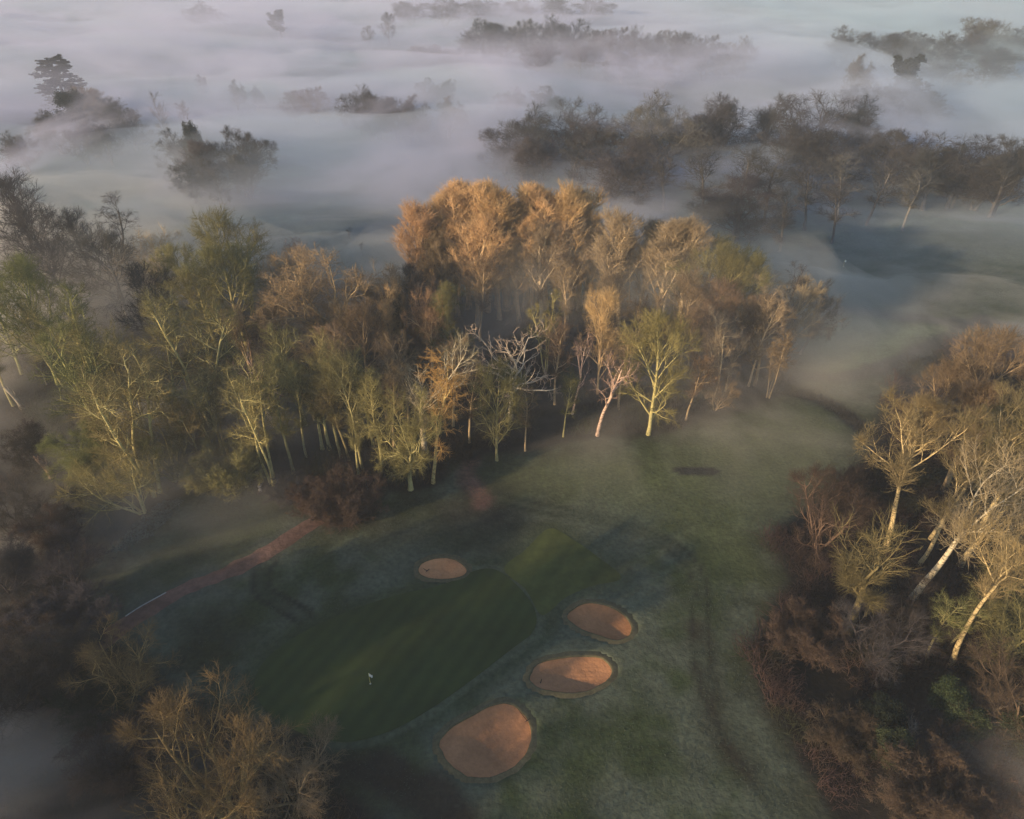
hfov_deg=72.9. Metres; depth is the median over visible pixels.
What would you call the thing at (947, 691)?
evergreen tree
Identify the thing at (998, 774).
shrub
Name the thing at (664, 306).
forked tree
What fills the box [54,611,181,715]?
shrub
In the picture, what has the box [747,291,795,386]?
slender tree
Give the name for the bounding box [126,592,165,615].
path edging
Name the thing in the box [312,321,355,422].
slender tree
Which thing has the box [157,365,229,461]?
multi stemmed tree
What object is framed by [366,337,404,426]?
multi stemmed tree
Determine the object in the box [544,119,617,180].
bare tree
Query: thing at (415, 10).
bare tree
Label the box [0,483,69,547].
shrub
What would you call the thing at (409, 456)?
oak tree
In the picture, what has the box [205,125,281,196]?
bare tree
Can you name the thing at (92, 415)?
slender tree
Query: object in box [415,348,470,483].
birch tree
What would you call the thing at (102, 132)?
bare tree
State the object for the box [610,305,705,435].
round tree
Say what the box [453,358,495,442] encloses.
slender tree
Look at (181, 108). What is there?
slender tree
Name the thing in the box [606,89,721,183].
bare tree
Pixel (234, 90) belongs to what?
bare tree
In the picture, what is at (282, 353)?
slender tree
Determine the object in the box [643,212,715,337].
poplar tree
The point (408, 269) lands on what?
round tree
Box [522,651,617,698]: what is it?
sand bunker
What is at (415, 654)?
putting green
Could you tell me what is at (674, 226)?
poplar tree
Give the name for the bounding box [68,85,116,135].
bare tree
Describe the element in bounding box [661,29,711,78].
bare tree
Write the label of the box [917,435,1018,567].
forked tree
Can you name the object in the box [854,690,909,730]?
evergreen tree
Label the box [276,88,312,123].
bare tree
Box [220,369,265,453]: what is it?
slender tree
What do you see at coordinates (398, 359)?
slender tree
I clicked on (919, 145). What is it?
bare tree
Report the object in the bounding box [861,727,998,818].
shrub
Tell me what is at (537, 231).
poplar tree
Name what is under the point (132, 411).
multi stemmed tree
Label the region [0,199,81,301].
round tree
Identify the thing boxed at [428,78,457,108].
bare tree
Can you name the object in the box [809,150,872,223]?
slender tree
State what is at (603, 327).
round tree
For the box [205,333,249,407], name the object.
slender tree
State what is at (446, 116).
bare tree
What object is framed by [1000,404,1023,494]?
poplar tree
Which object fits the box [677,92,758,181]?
bare tree
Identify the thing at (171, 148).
bare tree
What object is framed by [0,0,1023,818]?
ground
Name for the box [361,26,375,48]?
round tree
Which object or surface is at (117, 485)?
shrub
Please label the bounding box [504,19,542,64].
bare tree
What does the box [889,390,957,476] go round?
round tree
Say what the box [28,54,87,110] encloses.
cedar tree
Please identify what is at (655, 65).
bare tree
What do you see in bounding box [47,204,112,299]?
round tree
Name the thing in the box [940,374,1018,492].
poplar tree
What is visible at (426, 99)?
bare tree
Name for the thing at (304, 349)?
slender tree
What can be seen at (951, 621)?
slender tree
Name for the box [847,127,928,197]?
bare tree
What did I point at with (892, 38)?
bare tree
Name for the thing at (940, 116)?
bare tree
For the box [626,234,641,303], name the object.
slender tree
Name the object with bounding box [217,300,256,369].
multi stemmed tree
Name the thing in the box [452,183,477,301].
poplar tree
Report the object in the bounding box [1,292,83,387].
multi stemmed tree
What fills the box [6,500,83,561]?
shrub
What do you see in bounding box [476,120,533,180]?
bare tree
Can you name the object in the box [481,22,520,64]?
bare tree
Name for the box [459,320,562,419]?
dead tree
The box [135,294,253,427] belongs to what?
multi stemmed tree
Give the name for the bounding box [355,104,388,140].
bare tree
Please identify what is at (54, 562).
shrub
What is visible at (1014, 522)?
forked tree
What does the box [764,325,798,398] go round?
multi stemmed tree
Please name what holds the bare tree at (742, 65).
on the ground at (936, 272)
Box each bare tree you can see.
[0,130,44,172]
[0,417,59,471]
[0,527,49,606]
[0,614,108,701]
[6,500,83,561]
[22,108,72,155]
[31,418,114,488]
[58,117,104,164]
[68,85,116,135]
[77,423,120,480]
[81,95,134,147]
[81,124,123,166]
[106,105,156,150]
[151,127,189,182]
[167,151,214,202]
[176,138,223,191]
[179,1,229,29]
[187,157,240,204]
[195,74,209,95]
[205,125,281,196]
[223,152,264,198]
[226,80,249,110]
[249,85,265,108]
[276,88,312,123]
[296,86,332,124]
[334,83,378,133]
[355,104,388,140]
[359,91,398,139]
[366,96,417,143]
[391,1,430,25]
[392,94,432,142]
[410,77,438,109]
[419,0,476,27]
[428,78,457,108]
[434,95,472,138]
[456,16,509,64]
[462,0,507,25]
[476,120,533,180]
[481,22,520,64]
[490,86,529,120]
[496,101,570,180]
[499,0,539,23]
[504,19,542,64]
[504,135,564,185]
[516,12,573,68]
[516,43,559,77]
[519,84,568,120]
[536,0,575,24]
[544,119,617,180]
[547,18,594,64]
[561,42,599,77]
[567,136,676,208]
[570,0,618,24]
[571,28,618,70]
[593,25,636,73]
[593,121,664,184]
[598,46,638,82]
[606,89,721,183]
[620,24,665,75]
[644,51,684,87]
[645,30,673,68]
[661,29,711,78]
[664,114,729,178]
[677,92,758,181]
[678,168,795,244]
[680,34,725,81]
[712,35,760,81]
[738,117,826,192]
[779,122,873,202]
[814,462,883,520]
[816,94,887,167]
[819,26,875,73]
[834,83,881,115]
[838,53,877,94]
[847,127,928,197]
[854,78,908,118]
[859,30,920,73]
[876,80,946,129]
[878,46,933,82]
[884,129,968,203]
[886,30,936,67]
[903,86,957,129]
[904,30,966,82]
[913,133,1018,212]
[918,46,976,88]
[934,25,996,79]
[948,149,1023,210]
[956,133,1023,217]
[959,16,1023,73]
[968,46,1020,89]
[993,26,1023,75]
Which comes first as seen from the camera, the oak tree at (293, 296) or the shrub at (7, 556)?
the shrub at (7, 556)
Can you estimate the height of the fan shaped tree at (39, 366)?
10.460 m
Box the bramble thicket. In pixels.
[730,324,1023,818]
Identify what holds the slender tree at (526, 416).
on the ground at (936, 272)
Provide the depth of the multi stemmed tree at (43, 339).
109.95 m
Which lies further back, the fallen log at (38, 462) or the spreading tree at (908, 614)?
the fallen log at (38, 462)
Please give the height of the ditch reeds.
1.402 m
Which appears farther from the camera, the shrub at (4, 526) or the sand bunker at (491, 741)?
the shrub at (4, 526)
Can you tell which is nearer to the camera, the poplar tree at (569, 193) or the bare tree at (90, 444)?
the bare tree at (90, 444)
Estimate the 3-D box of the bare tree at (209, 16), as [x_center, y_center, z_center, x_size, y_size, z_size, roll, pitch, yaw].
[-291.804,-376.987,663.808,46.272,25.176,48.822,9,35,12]
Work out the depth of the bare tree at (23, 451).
107.89 m
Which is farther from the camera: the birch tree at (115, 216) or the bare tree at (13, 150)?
the bare tree at (13, 150)
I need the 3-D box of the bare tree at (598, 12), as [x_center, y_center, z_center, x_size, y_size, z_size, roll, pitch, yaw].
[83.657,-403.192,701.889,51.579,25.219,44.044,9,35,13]
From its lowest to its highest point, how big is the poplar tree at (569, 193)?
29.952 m
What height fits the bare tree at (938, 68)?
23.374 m
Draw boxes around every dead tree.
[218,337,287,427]
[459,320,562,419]
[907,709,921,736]
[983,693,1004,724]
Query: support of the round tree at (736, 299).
on the ground at (936, 272)
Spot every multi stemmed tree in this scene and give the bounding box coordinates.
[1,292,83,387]
[25,279,122,412]
[41,347,124,461]
[61,315,149,429]
[62,341,178,497]
[107,323,202,444]
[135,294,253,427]
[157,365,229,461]
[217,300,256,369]
[218,352,290,485]
[272,337,292,371]
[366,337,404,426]
[520,289,564,373]
[675,299,714,372]
[698,305,746,403]
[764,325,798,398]
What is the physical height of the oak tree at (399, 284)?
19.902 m
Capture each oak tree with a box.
[101,220,183,314]
[247,241,387,368]
[339,263,412,352]
[360,383,447,490]
[367,261,426,346]
[375,280,405,355]
[399,276,454,355]
[400,287,450,369]
[539,96,611,171]
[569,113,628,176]
[738,90,796,159]
[768,87,876,148]
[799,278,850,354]
[840,127,894,178]
[897,128,974,210]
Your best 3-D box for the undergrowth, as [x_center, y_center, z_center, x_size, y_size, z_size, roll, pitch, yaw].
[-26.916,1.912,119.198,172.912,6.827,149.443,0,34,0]
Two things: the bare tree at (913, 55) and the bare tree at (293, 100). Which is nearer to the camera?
the bare tree at (293, 100)
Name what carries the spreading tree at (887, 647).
on the ground at (936, 272)
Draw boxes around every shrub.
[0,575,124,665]
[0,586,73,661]
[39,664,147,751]
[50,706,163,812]
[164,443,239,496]
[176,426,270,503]
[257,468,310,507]
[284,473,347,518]
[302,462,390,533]
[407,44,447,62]
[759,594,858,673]
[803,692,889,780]
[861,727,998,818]
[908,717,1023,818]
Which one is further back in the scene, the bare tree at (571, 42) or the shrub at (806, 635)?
the bare tree at (571, 42)
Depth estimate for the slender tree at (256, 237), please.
143.73 m
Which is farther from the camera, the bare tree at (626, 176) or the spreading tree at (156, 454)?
the bare tree at (626, 176)
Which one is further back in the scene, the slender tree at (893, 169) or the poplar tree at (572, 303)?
the slender tree at (893, 169)
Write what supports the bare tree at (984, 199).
on the ground at (936, 272)
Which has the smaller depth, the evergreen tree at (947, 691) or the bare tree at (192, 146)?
the evergreen tree at (947, 691)
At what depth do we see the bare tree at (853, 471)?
99.41 m
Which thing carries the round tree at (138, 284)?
on the ground at (936, 272)
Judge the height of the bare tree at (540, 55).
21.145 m
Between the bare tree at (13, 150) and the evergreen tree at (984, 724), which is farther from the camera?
the bare tree at (13, 150)
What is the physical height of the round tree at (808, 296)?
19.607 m
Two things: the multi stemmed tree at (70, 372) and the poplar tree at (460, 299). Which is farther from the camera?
the poplar tree at (460, 299)
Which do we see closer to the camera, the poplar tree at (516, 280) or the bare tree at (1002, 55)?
the poplar tree at (516, 280)
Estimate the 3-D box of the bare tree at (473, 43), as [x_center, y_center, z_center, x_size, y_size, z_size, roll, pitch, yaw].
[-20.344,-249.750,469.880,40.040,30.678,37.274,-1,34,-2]
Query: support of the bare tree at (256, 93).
on the ground at (936, 272)
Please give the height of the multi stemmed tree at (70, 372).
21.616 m
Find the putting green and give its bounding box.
[254,568,536,741]
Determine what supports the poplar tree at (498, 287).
on the ground at (936, 272)
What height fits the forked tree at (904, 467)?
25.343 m
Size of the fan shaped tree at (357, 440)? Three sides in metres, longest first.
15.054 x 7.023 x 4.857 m
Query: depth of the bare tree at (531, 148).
222.06 m
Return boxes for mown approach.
[504,528,620,614]
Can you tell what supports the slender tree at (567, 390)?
on the ground at (936, 272)
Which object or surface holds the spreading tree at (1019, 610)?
on the ground at (936, 272)
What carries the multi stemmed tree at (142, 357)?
on the ground at (936, 272)
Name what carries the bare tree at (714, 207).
on the ground at (936, 272)
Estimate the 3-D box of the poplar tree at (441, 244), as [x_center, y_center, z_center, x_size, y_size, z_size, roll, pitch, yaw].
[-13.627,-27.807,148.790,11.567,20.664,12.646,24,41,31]
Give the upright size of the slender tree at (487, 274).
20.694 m
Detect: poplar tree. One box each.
[387,196,439,311]
[405,221,448,308]
[415,233,467,315]
[416,192,451,284]
[420,210,468,306]
[425,214,476,317]
[426,187,476,309]
[427,176,476,309]
[427,188,468,302]
[446,212,521,327]
[451,174,501,311]
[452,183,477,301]
[462,177,521,310]
[463,203,505,312]
[465,211,525,320]
[488,203,518,309]
[494,195,522,308]
[497,214,542,321]
[504,191,526,306]
[507,179,558,309]
[509,208,550,312]
[511,181,577,310]
[511,218,571,323]
[518,184,557,308]
[544,213,599,321]
[545,189,577,303]
[545,212,577,309]
[547,177,602,310]
[559,183,608,311]
[561,202,601,309]
[564,209,595,307]
[572,216,607,313]
[586,232,639,312]
[587,202,652,328]
[626,214,680,321]
[634,214,706,319]
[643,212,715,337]
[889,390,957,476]
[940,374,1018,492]
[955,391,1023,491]
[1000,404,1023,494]
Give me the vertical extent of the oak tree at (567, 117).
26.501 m
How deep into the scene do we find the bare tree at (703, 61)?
409.50 m
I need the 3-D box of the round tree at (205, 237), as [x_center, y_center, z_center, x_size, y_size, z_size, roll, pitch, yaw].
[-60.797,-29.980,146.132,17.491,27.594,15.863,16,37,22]
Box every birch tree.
[92,191,142,296]
[284,237,300,304]
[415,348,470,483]
[571,327,594,414]
[592,348,644,436]
[766,258,810,358]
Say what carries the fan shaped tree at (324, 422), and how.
on the ground at (936, 272)
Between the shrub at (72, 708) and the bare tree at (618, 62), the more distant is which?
the bare tree at (618, 62)
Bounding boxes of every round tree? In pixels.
[0,166,89,274]
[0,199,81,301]
[0,251,94,385]
[0,270,36,374]
[4,237,112,325]
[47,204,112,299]
[52,227,173,320]
[111,259,187,352]
[140,240,213,330]
[154,260,255,353]
[169,231,288,351]
[181,205,260,308]
[253,251,294,322]
[255,300,310,370]
[278,240,323,304]
[332,294,397,383]
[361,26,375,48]
[375,12,395,45]
[391,260,437,340]
[416,278,476,366]
[467,354,531,461]
[572,284,623,393]
[580,272,635,341]
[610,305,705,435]
[640,228,770,337]
[656,270,718,367]
[674,272,742,373]
[689,240,759,355]
[700,287,777,379]
[711,243,786,360]
[729,292,801,385]
[768,270,829,360]
[907,358,981,439]
[933,320,1023,443]
[996,361,1023,443]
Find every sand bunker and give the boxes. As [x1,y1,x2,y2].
[414,554,471,582]
[432,697,536,782]
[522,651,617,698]
[562,599,637,644]
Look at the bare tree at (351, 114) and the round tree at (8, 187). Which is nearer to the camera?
the round tree at (8, 187)
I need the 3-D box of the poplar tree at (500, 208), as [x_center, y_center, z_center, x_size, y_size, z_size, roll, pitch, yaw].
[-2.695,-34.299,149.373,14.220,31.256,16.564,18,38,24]
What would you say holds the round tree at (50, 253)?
on the ground at (936, 272)
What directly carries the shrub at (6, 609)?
on the ground at (936, 272)
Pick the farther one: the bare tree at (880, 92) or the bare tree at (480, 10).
the bare tree at (480, 10)
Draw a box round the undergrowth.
[0,260,798,818]
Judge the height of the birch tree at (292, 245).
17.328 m
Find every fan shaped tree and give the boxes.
[18,345,48,384]
[147,90,171,142]
[295,326,335,450]
[301,333,328,449]
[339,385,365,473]
[381,327,487,454]
[719,335,751,391]
[824,494,932,637]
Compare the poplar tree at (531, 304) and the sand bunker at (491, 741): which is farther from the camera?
the poplar tree at (531, 304)
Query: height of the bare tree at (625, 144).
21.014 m
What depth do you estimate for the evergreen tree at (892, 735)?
68.91 m
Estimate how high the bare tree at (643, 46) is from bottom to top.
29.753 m
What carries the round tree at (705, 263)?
on the ground at (936, 272)
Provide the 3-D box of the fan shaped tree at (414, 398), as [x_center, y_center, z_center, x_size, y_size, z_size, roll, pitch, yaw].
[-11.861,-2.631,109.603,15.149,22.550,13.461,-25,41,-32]
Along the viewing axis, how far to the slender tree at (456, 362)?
114.92 m
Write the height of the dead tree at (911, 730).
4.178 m
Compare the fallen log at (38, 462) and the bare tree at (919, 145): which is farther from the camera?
the bare tree at (919, 145)
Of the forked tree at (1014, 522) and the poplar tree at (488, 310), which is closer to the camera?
the forked tree at (1014, 522)
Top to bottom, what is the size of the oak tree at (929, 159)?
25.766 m
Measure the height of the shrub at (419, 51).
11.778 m
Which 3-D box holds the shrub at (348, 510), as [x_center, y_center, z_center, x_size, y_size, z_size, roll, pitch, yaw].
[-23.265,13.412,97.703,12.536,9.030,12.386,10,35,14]
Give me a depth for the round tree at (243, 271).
133.45 m
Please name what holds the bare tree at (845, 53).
on the ground at (936, 272)
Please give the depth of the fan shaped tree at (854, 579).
77.82 m
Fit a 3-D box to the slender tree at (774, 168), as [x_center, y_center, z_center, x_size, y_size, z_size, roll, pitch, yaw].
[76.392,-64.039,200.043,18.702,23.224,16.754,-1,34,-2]
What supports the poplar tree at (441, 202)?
on the ground at (936, 272)
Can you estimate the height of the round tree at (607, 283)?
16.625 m
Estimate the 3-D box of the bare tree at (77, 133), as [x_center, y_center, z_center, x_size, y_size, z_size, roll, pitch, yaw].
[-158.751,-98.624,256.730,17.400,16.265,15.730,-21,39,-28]
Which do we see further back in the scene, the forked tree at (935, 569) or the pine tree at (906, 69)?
the pine tree at (906, 69)
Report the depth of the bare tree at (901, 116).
303.64 m
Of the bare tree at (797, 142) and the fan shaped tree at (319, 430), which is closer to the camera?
the fan shaped tree at (319, 430)
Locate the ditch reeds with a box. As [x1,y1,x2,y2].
[760,379,931,485]
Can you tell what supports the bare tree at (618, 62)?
on the ground at (936, 272)
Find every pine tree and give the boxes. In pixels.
[265,9,287,43]
[883,53,927,117]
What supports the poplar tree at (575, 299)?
on the ground at (936, 272)
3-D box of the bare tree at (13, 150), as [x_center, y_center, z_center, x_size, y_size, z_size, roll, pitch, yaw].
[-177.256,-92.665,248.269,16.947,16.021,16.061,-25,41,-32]
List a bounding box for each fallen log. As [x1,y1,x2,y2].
[3,386,24,408]
[33,456,55,478]
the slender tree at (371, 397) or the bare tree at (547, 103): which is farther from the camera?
the bare tree at (547, 103)
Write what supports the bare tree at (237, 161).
on the ground at (936, 272)
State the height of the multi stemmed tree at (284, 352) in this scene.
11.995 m
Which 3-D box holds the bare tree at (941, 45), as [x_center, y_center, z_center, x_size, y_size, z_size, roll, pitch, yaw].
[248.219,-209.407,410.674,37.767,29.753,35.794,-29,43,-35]
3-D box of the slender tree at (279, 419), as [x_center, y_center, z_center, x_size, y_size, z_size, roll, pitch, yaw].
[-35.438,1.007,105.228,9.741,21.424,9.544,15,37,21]
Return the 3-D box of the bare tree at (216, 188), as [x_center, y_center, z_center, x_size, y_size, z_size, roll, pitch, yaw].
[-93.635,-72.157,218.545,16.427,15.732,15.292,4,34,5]
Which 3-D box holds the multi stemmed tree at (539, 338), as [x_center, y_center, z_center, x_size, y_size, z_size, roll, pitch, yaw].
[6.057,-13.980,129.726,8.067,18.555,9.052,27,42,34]
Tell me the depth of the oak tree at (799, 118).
238.65 m
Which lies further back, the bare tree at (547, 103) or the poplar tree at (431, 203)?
the bare tree at (547, 103)
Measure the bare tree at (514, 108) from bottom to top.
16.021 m
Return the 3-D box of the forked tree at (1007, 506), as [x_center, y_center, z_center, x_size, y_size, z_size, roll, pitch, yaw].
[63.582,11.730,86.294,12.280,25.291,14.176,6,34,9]
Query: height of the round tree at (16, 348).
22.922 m
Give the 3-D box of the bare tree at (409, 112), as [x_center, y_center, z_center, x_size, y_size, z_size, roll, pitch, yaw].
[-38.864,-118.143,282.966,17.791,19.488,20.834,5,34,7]
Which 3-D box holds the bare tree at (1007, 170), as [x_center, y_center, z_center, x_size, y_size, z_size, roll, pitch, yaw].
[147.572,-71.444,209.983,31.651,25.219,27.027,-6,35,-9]
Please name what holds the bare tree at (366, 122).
on the ground at (936, 272)
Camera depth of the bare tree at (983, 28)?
424.52 m
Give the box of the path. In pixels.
[81,476,373,658]
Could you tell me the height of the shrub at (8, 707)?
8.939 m
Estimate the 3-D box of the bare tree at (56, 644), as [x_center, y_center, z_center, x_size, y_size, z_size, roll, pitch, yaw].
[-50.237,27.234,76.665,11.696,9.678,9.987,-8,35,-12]
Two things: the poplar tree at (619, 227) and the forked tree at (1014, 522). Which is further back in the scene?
the poplar tree at (619, 227)
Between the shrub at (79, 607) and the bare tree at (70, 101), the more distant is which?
the bare tree at (70, 101)
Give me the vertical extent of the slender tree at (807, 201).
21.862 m
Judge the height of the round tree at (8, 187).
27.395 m
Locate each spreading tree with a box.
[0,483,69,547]
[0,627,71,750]
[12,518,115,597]
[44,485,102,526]
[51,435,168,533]
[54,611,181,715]
[104,406,215,489]
[105,658,310,818]
[216,708,347,818]
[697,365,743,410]
[786,458,891,572]
[825,588,940,692]
[852,563,965,658]
[950,629,1023,748]
[961,548,1023,675]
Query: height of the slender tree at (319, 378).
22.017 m
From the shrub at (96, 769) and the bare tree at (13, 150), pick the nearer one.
the shrub at (96, 769)
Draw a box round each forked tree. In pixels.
[662,260,696,312]
[851,381,997,549]
[909,434,1023,600]
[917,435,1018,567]
[928,403,1023,540]
[948,491,1023,665]
[956,414,1023,567]
[973,373,1023,538]
[984,487,1023,613]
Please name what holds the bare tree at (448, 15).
on the ground at (936, 272)
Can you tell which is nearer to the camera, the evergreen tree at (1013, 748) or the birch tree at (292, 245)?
the evergreen tree at (1013, 748)
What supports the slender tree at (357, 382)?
on the ground at (936, 272)
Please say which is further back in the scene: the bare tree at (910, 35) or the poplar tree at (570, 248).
the bare tree at (910, 35)
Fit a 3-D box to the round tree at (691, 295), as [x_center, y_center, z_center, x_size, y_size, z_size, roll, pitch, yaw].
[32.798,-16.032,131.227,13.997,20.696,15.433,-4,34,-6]
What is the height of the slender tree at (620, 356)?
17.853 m
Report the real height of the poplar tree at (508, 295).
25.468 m
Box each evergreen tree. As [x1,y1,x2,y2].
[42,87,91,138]
[179,120,203,163]
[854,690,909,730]
[863,723,920,773]
[926,673,973,719]
[940,699,994,748]
[993,701,1023,767]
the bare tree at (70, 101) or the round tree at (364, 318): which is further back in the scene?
the bare tree at (70, 101)
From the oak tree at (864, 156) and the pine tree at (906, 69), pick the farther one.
the pine tree at (906, 69)
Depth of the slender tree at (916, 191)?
194.83 m
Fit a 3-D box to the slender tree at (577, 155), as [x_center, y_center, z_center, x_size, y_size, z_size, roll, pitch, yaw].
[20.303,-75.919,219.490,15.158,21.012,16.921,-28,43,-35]
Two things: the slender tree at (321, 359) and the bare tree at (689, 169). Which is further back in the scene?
the bare tree at (689, 169)
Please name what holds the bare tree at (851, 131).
on the ground at (936, 272)
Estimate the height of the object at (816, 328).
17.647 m
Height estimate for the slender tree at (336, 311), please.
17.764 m
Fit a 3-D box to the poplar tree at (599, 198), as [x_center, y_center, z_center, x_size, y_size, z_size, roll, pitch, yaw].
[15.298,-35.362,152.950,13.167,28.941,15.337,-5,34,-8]
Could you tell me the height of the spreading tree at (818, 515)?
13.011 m
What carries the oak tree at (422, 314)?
on the ground at (936, 272)
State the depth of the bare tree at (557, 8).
685.78 m
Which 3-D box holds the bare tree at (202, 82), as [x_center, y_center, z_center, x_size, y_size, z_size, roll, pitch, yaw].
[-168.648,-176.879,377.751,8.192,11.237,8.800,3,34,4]
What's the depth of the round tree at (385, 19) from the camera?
554.20 m
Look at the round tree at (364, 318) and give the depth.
123.85 m
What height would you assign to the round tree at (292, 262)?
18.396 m
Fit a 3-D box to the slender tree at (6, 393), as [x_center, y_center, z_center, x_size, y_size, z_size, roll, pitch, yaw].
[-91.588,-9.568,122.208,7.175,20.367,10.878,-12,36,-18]
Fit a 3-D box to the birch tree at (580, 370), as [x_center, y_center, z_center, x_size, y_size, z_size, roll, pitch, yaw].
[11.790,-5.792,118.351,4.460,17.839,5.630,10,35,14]
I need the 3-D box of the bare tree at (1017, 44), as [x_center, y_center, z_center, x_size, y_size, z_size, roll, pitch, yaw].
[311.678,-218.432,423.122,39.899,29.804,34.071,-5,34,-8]
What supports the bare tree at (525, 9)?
on the ground at (936, 272)
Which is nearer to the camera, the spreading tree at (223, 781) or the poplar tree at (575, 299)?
the spreading tree at (223, 781)
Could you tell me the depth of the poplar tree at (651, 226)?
143.62 m
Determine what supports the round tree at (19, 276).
on the ground at (936, 272)
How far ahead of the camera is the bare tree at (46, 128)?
265.42 m
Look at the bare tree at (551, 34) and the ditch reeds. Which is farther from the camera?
the bare tree at (551, 34)
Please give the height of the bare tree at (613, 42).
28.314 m
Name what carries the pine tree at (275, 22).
on the ground at (936, 272)
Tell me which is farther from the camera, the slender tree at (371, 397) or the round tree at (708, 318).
the round tree at (708, 318)
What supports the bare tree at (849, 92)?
on the ground at (936, 272)
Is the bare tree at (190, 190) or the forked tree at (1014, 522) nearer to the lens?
the forked tree at (1014, 522)
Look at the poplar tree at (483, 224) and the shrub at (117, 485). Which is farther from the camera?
the poplar tree at (483, 224)
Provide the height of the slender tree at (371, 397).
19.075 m
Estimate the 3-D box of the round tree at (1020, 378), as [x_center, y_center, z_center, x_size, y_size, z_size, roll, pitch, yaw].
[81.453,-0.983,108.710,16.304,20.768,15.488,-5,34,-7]
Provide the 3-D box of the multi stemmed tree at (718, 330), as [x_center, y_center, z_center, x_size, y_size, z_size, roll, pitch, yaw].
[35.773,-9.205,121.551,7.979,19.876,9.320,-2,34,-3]
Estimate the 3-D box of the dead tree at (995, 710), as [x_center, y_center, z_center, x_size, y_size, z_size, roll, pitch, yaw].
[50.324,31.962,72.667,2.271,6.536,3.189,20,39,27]
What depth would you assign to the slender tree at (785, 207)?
180.62 m
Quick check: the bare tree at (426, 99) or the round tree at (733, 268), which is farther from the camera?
the bare tree at (426, 99)
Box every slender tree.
[0,322,15,406]
[47,310,114,395]
[73,372,142,484]
[132,285,201,394]
[149,376,199,460]
[152,396,205,464]
[174,99,191,124]
[181,360,236,455]
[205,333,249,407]
[207,363,249,442]
[220,215,274,311]
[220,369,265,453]
[238,349,299,473]
[250,323,308,422]
[270,359,315,457]
[288,329,324,420]
[298,333,360,457]
[300,368,355,460]
[302,339,341,424]
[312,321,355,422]
[316,349,366,468]
[326,293,353,372]
[335,344,379,447]
[351,365,396,463]
[369,351,411,451]
[370,329,423,424]
[427,330,481,426]
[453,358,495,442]
[459,248,510,341]
[513,382,542,451]
[538,314,580,404]
[545,259,580,341]
[554,135,606,182]
[554,366,582,436]
[604,324,639,409]
[623,290,656,372]
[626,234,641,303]
[634,139,690,209]
[673,146,726,220]
[682,348,720,419]
[719,142,770,217]
[742,267,795,358]
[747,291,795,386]
[750,143,804,223]
[762,182,812,251]
[783,149,835,230]
[807,176,862,243]
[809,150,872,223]
[862,154,913,225]
[895,164,944,230]
[925,583,993,656]
[946,576,1009,648]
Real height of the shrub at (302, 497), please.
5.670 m
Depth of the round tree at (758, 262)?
127.71 m
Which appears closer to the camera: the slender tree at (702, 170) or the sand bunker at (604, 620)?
the sand bunker at (604, 620)
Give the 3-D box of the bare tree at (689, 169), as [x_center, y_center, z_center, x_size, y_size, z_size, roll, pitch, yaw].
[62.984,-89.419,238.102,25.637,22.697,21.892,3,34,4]
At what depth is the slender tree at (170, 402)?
105.04 m
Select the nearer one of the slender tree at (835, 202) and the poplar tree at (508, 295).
the poplar tree at (508, 295)
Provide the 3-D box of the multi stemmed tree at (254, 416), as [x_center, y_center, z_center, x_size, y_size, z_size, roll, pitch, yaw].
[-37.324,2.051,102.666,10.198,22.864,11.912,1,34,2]
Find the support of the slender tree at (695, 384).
on the ground at (936, 272)
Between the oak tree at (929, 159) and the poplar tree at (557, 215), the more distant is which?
the oak tree at (929, 159)
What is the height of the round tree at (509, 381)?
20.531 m
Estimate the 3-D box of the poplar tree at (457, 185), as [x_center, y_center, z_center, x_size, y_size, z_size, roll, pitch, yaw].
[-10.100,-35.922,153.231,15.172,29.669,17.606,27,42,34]
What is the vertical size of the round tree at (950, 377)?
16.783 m
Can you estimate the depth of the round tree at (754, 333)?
124.76 m
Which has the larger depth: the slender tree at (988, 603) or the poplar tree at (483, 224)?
the poplar tree at (483, 224)
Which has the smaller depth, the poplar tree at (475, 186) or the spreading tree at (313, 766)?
the spreading tree at (313, 766)
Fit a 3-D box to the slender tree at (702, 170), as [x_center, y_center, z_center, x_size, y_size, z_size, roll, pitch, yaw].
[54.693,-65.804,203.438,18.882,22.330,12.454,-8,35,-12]
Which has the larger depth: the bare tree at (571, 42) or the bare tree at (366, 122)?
the bare tree at (571, 42)
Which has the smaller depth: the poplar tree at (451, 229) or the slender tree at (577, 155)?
the poplar tree at (451, 229)
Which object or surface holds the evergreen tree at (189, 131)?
on the ground at (936, 272)
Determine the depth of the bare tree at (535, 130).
235.15 m
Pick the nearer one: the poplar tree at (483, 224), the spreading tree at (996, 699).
the spreading tree at (996, 699)
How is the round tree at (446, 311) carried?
on the ground at (936, 272)
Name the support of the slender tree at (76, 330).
on the ground at (936, 272)
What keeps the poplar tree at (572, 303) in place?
on the ground at (936, 272)
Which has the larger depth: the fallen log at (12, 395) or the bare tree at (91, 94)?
the bare tree at (91, 94)
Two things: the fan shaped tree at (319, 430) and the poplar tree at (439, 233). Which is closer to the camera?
the fan shaped tree at (319, 430)
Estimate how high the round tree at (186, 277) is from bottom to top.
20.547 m
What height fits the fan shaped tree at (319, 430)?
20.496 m
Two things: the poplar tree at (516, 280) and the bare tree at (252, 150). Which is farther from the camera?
the bare tree at (252, 150)
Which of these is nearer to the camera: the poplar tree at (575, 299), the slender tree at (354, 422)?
the slender tree at (354, 422)

